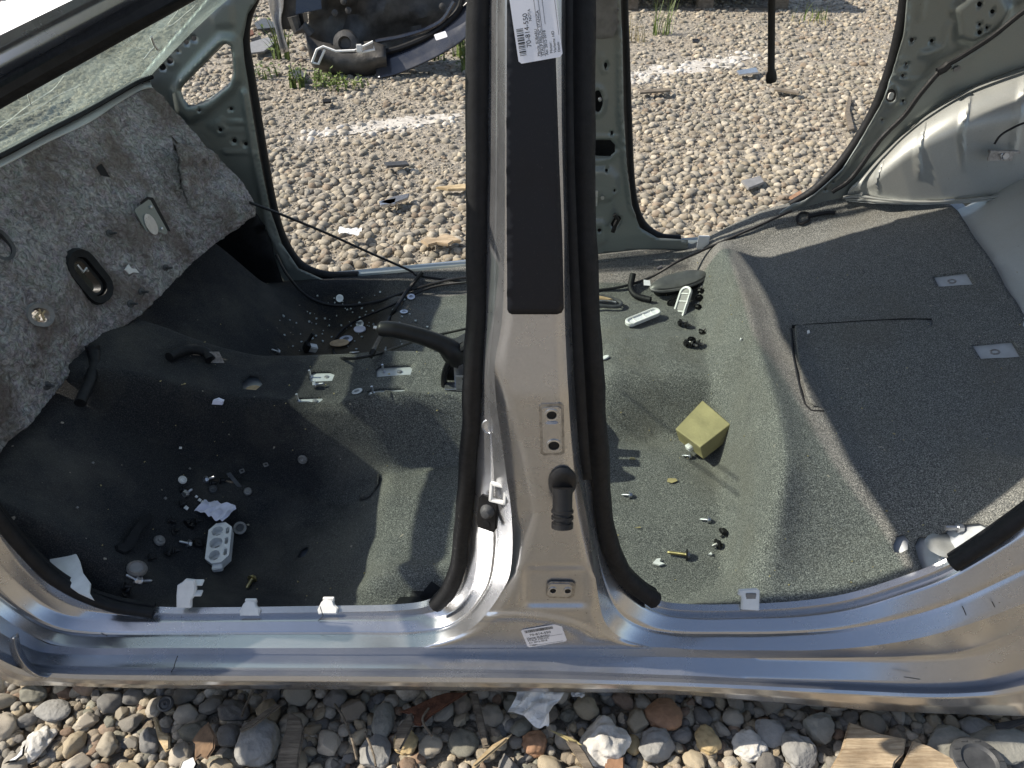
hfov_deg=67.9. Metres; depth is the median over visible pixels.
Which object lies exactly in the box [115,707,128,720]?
pebble
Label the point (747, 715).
pebble
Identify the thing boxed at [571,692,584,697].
crumpled plastic
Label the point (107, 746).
pebble
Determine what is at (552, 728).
pebble
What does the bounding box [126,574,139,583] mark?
screw
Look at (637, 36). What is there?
weed
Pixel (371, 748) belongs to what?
twig
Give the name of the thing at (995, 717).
pebble
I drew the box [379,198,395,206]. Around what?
metal shard
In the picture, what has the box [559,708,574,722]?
pebble
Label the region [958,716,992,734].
stone
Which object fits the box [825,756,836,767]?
pebble
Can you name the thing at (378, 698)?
pebble
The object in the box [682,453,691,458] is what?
screw
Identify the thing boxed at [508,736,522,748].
pebble
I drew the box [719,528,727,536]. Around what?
black bolt
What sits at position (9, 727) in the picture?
pebble
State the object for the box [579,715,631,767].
stone
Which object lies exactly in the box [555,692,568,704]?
pebble
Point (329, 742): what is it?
pebble
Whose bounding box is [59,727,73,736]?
pebble
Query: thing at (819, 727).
stone
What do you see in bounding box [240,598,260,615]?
sill clip
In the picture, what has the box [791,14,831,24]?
weed
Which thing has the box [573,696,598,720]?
pebble
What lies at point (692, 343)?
black bolt
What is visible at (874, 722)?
pebble
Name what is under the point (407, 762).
pebble
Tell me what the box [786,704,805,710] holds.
pebble
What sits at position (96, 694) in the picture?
pebble
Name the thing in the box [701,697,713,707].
pebble
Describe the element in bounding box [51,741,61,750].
pebble
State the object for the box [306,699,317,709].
pebble
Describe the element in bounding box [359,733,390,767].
stone
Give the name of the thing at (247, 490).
trim fastener
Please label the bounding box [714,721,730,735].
pebble
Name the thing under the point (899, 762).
pebble
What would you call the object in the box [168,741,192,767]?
pebble
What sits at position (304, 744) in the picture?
pebble
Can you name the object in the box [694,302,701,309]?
black bolt
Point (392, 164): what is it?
metal shard
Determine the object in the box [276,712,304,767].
weathered slat
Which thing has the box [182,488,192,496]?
screw
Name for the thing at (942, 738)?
stone
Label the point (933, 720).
pebble
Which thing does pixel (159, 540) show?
trim fastener
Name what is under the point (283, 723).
pebble
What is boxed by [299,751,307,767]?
pebble
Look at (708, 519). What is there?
screw
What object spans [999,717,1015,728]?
pebble
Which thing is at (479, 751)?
pebble
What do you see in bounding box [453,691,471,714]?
pebble
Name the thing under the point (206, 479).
screw
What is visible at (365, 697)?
pebble
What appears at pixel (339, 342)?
tan disc
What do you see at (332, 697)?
pebble
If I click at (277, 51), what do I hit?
weed
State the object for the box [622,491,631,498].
screw
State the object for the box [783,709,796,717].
pebble
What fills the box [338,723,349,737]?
pebble
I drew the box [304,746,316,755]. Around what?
pebble
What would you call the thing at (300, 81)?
weed
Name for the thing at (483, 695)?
pebble
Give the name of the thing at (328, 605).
sill clip
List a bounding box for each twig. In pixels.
[240,689,254,716]
[333,703,357,760]
[364,731,376,766]
[421,707,432,736]
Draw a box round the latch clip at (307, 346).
[302,332,317,352]
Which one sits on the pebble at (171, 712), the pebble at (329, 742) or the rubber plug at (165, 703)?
the rubber plug at (165, 703)
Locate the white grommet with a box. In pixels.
[233,522,246,534]
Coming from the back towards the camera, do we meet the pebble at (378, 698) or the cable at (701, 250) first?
the cable at (701, 250)
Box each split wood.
[831,722,905,767]
[900,741,956,767]
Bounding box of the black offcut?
[995,718,1023,729]
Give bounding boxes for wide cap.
[126,560,147,576]
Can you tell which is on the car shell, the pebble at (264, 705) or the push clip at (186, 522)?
the push clip at (186, 522)
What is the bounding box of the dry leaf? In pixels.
[667,478,676,482]
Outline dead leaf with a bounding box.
[192,722,215,760]
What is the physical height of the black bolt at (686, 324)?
0.025 m
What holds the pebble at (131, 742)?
on the gravel at (48, 756)
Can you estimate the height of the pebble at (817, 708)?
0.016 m
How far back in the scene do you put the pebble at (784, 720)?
1.58 m
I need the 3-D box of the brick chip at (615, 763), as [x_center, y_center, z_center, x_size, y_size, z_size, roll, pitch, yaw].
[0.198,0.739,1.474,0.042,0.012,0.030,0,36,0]
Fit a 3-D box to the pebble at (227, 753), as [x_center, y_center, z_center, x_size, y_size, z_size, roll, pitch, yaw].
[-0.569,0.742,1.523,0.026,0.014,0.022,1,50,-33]
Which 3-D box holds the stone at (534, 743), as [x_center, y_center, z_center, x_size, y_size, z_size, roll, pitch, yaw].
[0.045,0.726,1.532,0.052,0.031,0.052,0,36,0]
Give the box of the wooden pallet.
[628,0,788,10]
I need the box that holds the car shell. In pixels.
[0,0,1023,715]
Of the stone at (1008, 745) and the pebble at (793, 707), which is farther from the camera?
the pebble at (793, 707)
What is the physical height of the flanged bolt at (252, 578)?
0.022 m
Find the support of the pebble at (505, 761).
on the gravel at (48, 756)
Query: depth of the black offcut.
1.52 m
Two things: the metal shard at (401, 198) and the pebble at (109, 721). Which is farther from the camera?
the metal shard at (401, 198)
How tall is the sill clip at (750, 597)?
0.036 m
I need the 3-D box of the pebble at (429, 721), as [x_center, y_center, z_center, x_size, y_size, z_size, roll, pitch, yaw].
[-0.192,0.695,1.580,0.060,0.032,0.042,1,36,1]
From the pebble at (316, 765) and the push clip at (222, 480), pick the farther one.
the push clip at (222, 480)
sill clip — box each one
[176,578,204,607]
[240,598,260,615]
[318,597,338,613]
[697,235,709,248]
[737,588,759,609]
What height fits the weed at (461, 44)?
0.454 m
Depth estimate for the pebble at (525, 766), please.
1.50 m
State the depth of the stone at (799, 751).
1.50 m
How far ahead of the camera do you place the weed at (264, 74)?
5.73 m
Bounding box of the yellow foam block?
[676,401,729,458]
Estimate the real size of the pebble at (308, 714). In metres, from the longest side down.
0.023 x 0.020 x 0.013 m
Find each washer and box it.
[336,294,343,301]
[340,335,352,341]
[352,388,361,394]
[356,320,363,325]
[407,294,414,299]
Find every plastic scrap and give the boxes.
[338,227,361,235]
[741,176,763,189]
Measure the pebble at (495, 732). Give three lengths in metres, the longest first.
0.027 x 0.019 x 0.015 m
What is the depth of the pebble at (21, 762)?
1.49 m
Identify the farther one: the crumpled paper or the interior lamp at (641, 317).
the interior lamp at (641, 317)
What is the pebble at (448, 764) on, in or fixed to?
on the gravel at (48, 756)
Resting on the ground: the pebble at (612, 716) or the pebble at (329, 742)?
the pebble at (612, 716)
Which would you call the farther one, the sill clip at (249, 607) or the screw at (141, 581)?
the screw at (141, 581)
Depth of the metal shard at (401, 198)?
3.73 m
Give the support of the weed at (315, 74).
on the ground
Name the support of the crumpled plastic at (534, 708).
on the stone at (534, 743)
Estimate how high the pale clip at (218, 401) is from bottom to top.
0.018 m
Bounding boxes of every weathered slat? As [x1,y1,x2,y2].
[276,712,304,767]
[470,694,489,748]
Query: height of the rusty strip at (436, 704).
0.004 m
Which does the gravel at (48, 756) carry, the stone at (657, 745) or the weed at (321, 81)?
the stone at (657, 745)
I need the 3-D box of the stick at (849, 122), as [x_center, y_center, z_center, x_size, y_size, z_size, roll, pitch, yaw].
[2.173,-1.748,4.896,0.051,0.012,0.790,11,38,15]
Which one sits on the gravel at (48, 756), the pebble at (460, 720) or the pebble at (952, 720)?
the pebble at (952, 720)
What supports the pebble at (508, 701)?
on the gravel at (48, 756)
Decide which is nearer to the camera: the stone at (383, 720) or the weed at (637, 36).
the stone at (383, 720)
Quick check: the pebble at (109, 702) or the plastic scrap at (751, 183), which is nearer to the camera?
the pebble at (109, 702)
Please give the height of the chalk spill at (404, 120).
0.014 m
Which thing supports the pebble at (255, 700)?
on the gravel at (48, 756)
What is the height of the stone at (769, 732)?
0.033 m
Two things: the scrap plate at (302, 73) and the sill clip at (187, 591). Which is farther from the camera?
the scrap plate at (302, 73)
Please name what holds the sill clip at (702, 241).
attached to the car shell
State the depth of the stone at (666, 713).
1.56 m
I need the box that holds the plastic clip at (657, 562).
[653,558,664,565]
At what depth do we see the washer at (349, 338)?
2.50 m
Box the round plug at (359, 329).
[354,326,365,332]
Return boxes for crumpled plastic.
[508,692,563,727]
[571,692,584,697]
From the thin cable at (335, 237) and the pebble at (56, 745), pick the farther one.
the thin cable at (335, 237)
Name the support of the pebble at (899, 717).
on the gravel at (48, 756)
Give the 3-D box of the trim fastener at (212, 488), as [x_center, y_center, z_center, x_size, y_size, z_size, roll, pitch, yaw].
[-0.713,0.250,1.811,0.021,0.017,0.021,0,36,0]
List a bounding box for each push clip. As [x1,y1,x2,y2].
[121,588,130,596]
[122,582,132,590]
[148,553,156,560]
[179,501,187,507]
[183,520,191,525]
[187,521,194,529]
[219,477,226,483]
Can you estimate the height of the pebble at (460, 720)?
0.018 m
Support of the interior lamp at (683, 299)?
on the car shell
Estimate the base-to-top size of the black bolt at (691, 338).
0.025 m
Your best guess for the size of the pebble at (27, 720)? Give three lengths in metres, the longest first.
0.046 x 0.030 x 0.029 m
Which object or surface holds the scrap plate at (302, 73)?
on the ground
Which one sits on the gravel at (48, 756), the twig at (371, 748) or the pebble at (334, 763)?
the pebble at (334, 763)
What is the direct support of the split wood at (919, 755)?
on the gravel at (48, 756)
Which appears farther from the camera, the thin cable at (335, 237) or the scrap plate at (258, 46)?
the scrap plate at (258, 46)
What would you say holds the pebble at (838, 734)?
on the gravel at (48, 756)
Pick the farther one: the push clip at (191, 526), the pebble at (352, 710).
the push clip at (191, 526)
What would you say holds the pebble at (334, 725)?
on the gravel at (48, 756)
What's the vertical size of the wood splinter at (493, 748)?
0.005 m
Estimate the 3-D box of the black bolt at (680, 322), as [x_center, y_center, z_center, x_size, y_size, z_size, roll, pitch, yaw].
[0.509,-0.185,2.294,0.021,0.025,0.022,25,43,30]
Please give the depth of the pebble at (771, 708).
1.59 m
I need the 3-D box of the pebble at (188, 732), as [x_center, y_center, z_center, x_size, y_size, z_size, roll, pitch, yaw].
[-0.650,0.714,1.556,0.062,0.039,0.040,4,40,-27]
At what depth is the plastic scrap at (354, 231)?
3.41 m
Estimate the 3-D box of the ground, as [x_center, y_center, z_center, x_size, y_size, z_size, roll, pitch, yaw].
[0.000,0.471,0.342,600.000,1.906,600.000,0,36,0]
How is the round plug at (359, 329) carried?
on the car shell
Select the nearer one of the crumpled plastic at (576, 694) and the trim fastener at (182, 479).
the crumpled plastic at (576, 694)
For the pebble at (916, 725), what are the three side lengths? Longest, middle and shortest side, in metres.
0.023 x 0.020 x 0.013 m
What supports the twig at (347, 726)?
on the gravel at (48, 756)
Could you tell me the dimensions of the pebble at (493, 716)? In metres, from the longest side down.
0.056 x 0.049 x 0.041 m
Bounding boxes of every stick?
[436,184,464,190]
[640,88,670,93]
[774,87,799,94]
[845,96,854,131]
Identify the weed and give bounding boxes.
[253,17,292,60]
[254,61,280,79]
[286,63,307,88]
[302,65,342,83]
[312,70,368,91]
[433,53,444,60]
[447,40,464,70]
[452,40,463,57]
[629,11,646,42]
[653,0,675,35]
[791,2,827,21]
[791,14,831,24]
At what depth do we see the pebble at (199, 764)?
1.49 m
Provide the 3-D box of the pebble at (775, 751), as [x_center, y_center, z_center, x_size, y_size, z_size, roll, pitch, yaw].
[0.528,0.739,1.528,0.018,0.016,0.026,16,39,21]
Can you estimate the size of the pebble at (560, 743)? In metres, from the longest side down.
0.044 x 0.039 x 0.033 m
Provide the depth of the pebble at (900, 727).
1.56 m
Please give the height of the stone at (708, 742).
0.030 m
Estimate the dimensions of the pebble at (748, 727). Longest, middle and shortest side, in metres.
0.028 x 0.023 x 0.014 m
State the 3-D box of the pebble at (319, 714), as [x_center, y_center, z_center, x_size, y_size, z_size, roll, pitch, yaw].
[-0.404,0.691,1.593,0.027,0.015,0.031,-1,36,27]
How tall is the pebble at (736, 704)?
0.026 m
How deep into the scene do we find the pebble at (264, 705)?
1.58 m
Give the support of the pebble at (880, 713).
on the gravel at (48, 756)
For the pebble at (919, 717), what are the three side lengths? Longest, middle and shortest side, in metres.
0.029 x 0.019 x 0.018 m
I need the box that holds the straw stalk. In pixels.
[550,730,580,744]
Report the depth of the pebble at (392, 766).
1.49 m
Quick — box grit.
[100,224,1020,596]
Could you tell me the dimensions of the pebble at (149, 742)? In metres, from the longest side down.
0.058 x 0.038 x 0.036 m
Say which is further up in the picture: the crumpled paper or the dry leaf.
the dry leaf
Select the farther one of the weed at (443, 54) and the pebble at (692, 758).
the weed at (443, 54)
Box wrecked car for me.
[268,0,466,78]
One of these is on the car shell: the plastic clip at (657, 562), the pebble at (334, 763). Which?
the plastic clip at (657, 562)
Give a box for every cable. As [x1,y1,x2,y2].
[249,201,462,281]
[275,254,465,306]
[332,281,465,359]
[369,271,423,358]
[599,209,792,290]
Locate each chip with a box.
[153,717,169,752]
[394,713,413,751]
[605,757,623,767]
[789,190,801,199]
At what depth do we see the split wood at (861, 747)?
1.49 m
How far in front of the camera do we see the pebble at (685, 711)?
1.59 m
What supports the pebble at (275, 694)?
on the gravel at (48, 756)
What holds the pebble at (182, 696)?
on the gravel at (48, 756)
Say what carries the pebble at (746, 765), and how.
on the gravel at (48, 756)
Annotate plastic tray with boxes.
[205,522,233,571]
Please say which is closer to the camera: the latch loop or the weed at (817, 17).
the latch loop
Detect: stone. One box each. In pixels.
[20,726,57,763]
[34,699,70,721]
[234,718,279,766]
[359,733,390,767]
[371,702,394,736]
[393,730,418,754]
[522,730,546,757]
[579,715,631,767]
[626,734,639,755]
[638,727,675,763]
[644,698,682,730]
[694,724,721,755]
[732,729,767,762]
[755,719,784,747]
[781,731,816,767]
[802,712,834,744]
[927,724,969,756]
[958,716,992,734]
[969,726,1023,765]
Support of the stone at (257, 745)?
on the gravel at (48, 756)
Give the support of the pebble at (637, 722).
on the gravel at (48, 756)
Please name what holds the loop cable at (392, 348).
on the car shell
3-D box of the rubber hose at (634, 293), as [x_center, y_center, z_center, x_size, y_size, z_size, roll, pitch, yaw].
[0.401,-0.306,2.422,0.044,0.063,0.116,-17,39,-22]
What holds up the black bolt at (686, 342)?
on the car shell
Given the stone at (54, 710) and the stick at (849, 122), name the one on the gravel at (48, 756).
the stone at (54, 710)
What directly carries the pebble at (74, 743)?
on the gravel at (48, 756)
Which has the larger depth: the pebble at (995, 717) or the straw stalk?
the pebble at (995, 717)
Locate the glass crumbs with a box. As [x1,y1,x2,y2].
[279,291,427,350]
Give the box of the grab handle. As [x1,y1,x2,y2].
[599,294,622,308]
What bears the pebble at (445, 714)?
on the gravel at (48, 756)
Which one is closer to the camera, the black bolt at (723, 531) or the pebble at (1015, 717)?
the pebble at (1015, 717)
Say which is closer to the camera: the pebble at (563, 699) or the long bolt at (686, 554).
the pebble at (563, 699)
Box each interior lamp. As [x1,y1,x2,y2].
[625,308,660,326]
[674,286,691,315]
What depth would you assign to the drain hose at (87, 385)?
1.69 m
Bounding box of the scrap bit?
[322,98,330,103]
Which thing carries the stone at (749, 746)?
on the gravel at (48, 756)
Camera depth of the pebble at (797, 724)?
1.57 m
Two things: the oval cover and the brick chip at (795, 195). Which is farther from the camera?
the brick chip at (795, 195)
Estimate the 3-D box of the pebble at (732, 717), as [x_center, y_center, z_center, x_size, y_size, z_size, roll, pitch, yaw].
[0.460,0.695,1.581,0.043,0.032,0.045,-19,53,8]
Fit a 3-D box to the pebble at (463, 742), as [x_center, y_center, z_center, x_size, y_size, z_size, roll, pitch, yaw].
[-0.098,0.726,1.536,0.067,0.033,0.058,22,45,38]
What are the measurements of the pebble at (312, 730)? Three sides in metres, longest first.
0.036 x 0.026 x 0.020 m
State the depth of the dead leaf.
1.50 m
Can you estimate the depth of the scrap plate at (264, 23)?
7.11 m
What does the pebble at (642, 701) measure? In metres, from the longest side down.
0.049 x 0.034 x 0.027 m
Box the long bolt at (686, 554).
[667,549,689,560]
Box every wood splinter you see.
[240,703,280,732]
[472,734,511,767]
[566,726,593,767]
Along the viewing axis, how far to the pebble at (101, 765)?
1.48 m
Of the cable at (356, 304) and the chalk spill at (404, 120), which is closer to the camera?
the cable at (356, 304)
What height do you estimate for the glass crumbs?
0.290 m
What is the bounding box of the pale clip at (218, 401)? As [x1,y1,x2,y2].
[212,398,223,404]
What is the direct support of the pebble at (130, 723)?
on the gravel at (48, 756)
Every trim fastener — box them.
[154,535,164,545]
[178,476,186,483]
[193,538,203,547]
[208,484,217,493]
[244,487,251,494]
[298,455,306,463]
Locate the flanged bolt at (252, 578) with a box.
[245,575,256,588]
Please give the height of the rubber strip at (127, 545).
0.037 m
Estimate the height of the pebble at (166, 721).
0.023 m
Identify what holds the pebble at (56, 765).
on the gravel at (48, 756)
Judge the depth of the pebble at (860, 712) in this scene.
1.59 m
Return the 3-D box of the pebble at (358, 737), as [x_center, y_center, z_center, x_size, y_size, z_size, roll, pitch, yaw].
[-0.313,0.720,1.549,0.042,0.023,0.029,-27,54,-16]
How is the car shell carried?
on the ground
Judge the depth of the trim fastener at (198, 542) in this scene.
1.71 m
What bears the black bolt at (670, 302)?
on the car shell
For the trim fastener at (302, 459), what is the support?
on the car shell
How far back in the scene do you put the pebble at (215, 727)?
1.56 m
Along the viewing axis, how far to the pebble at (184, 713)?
1.58 m
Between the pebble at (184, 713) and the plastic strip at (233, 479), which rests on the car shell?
the plastic strip at (233, 479)
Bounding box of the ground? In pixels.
[0,0,992,767]
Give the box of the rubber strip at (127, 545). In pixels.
[115,513,151,554]
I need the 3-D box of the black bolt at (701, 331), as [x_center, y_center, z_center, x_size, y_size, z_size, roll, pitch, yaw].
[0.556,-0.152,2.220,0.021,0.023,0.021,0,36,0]
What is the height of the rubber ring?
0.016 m
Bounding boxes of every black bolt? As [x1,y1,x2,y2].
[667,299,674,305]
[677,319,684,326]
[683,339,690,347]
[684,320,691,327]
[687,336,695,340]
[690,340,697,347]
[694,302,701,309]
[695,294,702,300]
[696,339,703,346]
[697,286,703,292]
[698,328,705,334]
[711,539,721,548]
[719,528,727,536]
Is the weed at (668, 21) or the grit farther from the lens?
the weed at (668, 21)
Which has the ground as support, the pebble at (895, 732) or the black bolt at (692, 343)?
the pebble at (895, 732)
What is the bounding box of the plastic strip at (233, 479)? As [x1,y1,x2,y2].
[227,472,240,486]
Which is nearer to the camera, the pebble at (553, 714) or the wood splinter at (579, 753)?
the wood splinter at (579, 753)
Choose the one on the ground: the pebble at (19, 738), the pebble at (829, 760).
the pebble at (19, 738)
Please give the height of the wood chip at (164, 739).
0.006 m
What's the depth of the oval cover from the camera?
2.41 m
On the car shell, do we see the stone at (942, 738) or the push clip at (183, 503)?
the push clip at (183, 503)
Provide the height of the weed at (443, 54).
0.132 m
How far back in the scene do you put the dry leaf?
1.88 m
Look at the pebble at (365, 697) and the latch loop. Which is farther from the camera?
the latch loop
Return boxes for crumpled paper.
[194,499,235,520]
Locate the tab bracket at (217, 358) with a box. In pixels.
[210,352,223,362]
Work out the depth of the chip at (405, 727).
1.51 m
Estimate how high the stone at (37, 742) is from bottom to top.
0.032 m
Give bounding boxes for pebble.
[0,693,17,708]
[0,712,19,741]
[1,753,27,767]
[11,701,22,710]
[12,734,24,742]
[16,712,38,727]
[19,685,47,701]
[49,761,61,767]
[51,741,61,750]
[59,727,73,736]
[62,731,86,758]
[62,752,92,767]
[75,712,98,729]
[91,690,101,702]
[94,763,110,767]
[95,731,117,757]
[97,691,122,713]
[104,716,115,727]
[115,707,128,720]
[117,761,141,767]
[118,713,143,732]
[122,688,144,705]
[123,735,137,748]
[124,748,134,758]
[139,696,151,706]
[139,727,159,753]
[145,696,161,717]
[154,762,167,767]
[159,715,172,727]
[159,749,170,759]
[164,707,174,715]
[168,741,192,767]
[172,689,197,704]
[173,704,198,723]
[178,721,207,742]
[179,758,202,767]
[198,695,223,714]
[206,758,233,767]
[211,723,219,732]
[217,699,250,720]
[217,723,240,746]
[222,748,232,759]
[247,693,262,707]
[255,699,280,723]
[266,689,280,702]
[278,712,307,733]
[283,689,313,705]
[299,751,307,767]
[301,738,306,750]
[304,710,313,718]
[304,724,321,735]
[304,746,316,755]
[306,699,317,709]
[308,763,322,767]
[313,706,325,720]
[315,690,328,698]
[317,730,340,755]
[323,690,346,708]
[329,722,339,729]
[330,758,340,767]
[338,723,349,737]
[340,699,366,722]
[342,752,354,763]
[348,728,366,745]
[354,719,365,729]
[360,692,370,703]
[373,693,384,703]
[384,694,398,706]
[386,764,397,767]
[398,757,417,767]
[406,714,433,726]
[418,733,442,759]
[433,703,453,721]
[440,733,449,741]
[440,760,456,767]
[447,728,478,757]
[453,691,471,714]
[453,713,466,726]
[458,762,469,767]
[472,691,488,699]
[474,745,496,759]
[481,703,503,726]
[490,727,500,736]
[494,737,507,750]
[498,753,518,767]
[503,694,519,714]
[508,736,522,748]
[510,718,531,736]
[521,764,531,767]
[537,755,561,767]
[546,724,556,736]
[549,706,557,723]
[554,730,569,750]
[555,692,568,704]
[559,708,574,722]
[566,754,575,765]
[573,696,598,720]
[608,713,616,724]
[612,693,633,710]
[624,753,632,763]
[627,708,648,733]
[634,693,650,709]
[658,694,675,701]
[670,726,692,743]
[681,707,689,716]
[682,749,704,767]
[694,706,712,725]
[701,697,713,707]
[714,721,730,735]
[715,698,724,710]
[722,708,743,727]
[727,699,743,710]
[741,763,752,767]
[742,711,750,721]
[744,725,754,731]
[753,706,764,715]
[756,752,778,767]
[760,702,783,714]
[770,746,779,755]
[778,716,787,724]
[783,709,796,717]
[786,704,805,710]
[791,720,802,729]
[810,706,823,709]
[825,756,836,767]
[829,707,846,710]
[832,728,843,739]
[842,710,858,723]
[852,709,865,716]
[860,712,885,733]
[868,710,886,715]
[885,727,904,738]
[891,711,904,725]
[893,724,905,731]
[895,756,903,766]
[905,730,917,740]
[911,721,922,728]
[914,713,925,723]
[926,713,940,727]
[943,715,959,728]
[987,715,1003,719]
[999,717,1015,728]
[1010,716,1023,724]
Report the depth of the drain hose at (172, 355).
1.85 m
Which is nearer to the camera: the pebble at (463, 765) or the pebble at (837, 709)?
the pebble at (463, 765)
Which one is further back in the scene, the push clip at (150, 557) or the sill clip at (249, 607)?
the push clip at (150, 557)
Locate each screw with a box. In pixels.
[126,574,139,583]
[137,576,152,584]
[179,539,192,546]
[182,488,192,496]
[203,476,214,482]
[312,381,323,387]
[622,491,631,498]
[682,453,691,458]
[700,516,710,523]
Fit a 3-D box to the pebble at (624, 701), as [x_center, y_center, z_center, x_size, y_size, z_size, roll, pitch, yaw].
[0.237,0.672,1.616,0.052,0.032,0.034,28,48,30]
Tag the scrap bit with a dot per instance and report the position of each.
(326, 101)
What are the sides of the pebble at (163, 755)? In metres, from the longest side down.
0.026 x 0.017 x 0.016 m
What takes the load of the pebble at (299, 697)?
on the ground
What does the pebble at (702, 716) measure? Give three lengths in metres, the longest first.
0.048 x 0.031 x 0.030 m
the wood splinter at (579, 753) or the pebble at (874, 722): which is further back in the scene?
the pebble at (874, 722)
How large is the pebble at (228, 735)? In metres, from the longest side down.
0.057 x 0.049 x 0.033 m
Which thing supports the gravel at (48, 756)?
on the ground
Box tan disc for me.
[330,339,348,346]
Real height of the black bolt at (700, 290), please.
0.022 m
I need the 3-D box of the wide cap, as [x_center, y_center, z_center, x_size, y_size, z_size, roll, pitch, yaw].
[-0.752,0.370,1.524,0.041,0.035,0.034,0,36,0]
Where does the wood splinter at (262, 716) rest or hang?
on the stone at (257, 745)
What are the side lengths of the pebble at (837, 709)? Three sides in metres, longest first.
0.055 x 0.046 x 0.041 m
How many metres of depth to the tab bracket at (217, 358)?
1.87 m
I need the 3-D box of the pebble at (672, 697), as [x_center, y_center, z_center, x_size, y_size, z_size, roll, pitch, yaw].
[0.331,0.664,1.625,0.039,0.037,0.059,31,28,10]
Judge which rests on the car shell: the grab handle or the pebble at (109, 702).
the grab handle
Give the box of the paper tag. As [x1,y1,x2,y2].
[644,280,650,285]
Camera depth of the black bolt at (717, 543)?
1.70 m
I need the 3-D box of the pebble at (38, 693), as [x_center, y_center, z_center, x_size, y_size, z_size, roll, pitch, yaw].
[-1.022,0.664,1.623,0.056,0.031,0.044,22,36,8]
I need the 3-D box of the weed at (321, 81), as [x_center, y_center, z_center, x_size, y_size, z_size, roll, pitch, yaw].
[-1.249,-2.205,5.517,0.416,0.108,0.294,0,36,0]
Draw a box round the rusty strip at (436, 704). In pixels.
[401,693,466,725]
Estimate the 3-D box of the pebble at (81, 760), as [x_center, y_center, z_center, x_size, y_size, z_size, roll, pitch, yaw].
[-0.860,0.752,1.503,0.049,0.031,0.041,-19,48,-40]
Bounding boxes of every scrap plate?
[250,37,276,53]
[254,18,274,29]
[290,67,305,80]
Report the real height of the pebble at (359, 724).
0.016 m
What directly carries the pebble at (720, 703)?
on the ground
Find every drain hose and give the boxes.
[74,344,99,406]
[165,344,214,363]
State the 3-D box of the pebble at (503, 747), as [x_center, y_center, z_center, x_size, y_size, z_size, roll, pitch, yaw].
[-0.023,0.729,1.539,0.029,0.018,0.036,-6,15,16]
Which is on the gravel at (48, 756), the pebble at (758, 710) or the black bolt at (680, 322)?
the pebble at (758, 710)
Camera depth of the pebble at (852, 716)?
1.58 m
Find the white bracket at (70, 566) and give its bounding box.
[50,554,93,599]
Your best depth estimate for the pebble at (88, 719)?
1.57 m
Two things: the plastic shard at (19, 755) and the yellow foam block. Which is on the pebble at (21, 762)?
the plastic shard at (19, 755)
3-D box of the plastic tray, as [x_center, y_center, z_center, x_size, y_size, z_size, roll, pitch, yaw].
[-0.662,0.370,1.721,0.052,0.042,0.118,-6,36,-8]
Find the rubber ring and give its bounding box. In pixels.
[949,737,1007,767]
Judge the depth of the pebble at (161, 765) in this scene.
1.50 m
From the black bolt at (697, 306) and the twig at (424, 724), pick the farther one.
the black bolt at (697, 306)
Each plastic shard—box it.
[4,744,25,763]
[180,756,196,767]
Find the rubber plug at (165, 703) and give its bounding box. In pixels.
[157,695,173,711]
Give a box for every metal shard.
[379,193,409,205]
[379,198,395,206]
[384,160,409,167]
[736,67,758,75]
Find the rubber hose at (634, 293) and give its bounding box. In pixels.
[628,273,651,302]
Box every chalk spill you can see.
[316,113,459,137]
[633,55,751,78]
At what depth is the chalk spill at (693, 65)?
6.08 m
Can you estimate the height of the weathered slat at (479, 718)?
0.006 m
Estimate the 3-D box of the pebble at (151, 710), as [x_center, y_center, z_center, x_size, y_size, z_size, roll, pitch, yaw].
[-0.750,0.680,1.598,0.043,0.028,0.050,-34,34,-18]
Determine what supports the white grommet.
on the car shell
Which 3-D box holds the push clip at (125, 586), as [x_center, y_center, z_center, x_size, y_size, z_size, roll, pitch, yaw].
[-0.760,0.402,1.506,0.017,0.017,0.017,0,-8,-1]
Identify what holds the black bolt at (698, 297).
on the car shell
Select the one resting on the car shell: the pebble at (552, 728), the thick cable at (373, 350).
the thick cable at (373, 350)
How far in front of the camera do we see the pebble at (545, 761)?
1.49 m
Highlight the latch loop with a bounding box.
[795,211,835,224]
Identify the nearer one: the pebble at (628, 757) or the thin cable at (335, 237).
the pebble at (628, 757)
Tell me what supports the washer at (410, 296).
on the car shell
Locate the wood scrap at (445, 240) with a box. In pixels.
[421,234,461,246]
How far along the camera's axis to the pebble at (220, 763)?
1.49 m
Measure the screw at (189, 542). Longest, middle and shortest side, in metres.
0.027 x 0.018 x 0.018 m
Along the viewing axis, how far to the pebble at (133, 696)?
1.61 m
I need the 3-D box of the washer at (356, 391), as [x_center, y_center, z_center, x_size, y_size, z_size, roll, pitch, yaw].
[-0.366,0.017,1.798,0.026,0.002,0.026,-11,30,6]
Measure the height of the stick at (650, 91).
0.012 m
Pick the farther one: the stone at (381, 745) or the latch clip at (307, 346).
the latch clip at (307, 346)
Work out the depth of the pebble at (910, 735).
1.55 m
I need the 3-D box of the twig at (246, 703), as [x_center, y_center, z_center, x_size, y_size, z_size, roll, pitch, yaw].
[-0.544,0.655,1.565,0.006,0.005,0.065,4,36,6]
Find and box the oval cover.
[650,270,705,295]
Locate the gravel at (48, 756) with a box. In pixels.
[0,678,1023,767]
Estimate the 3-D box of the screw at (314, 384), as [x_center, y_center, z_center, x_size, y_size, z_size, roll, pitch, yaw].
[-0.466,0.001,1.827,0.027,0.018,0.018,-8,36,-13]
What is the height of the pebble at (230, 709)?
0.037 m

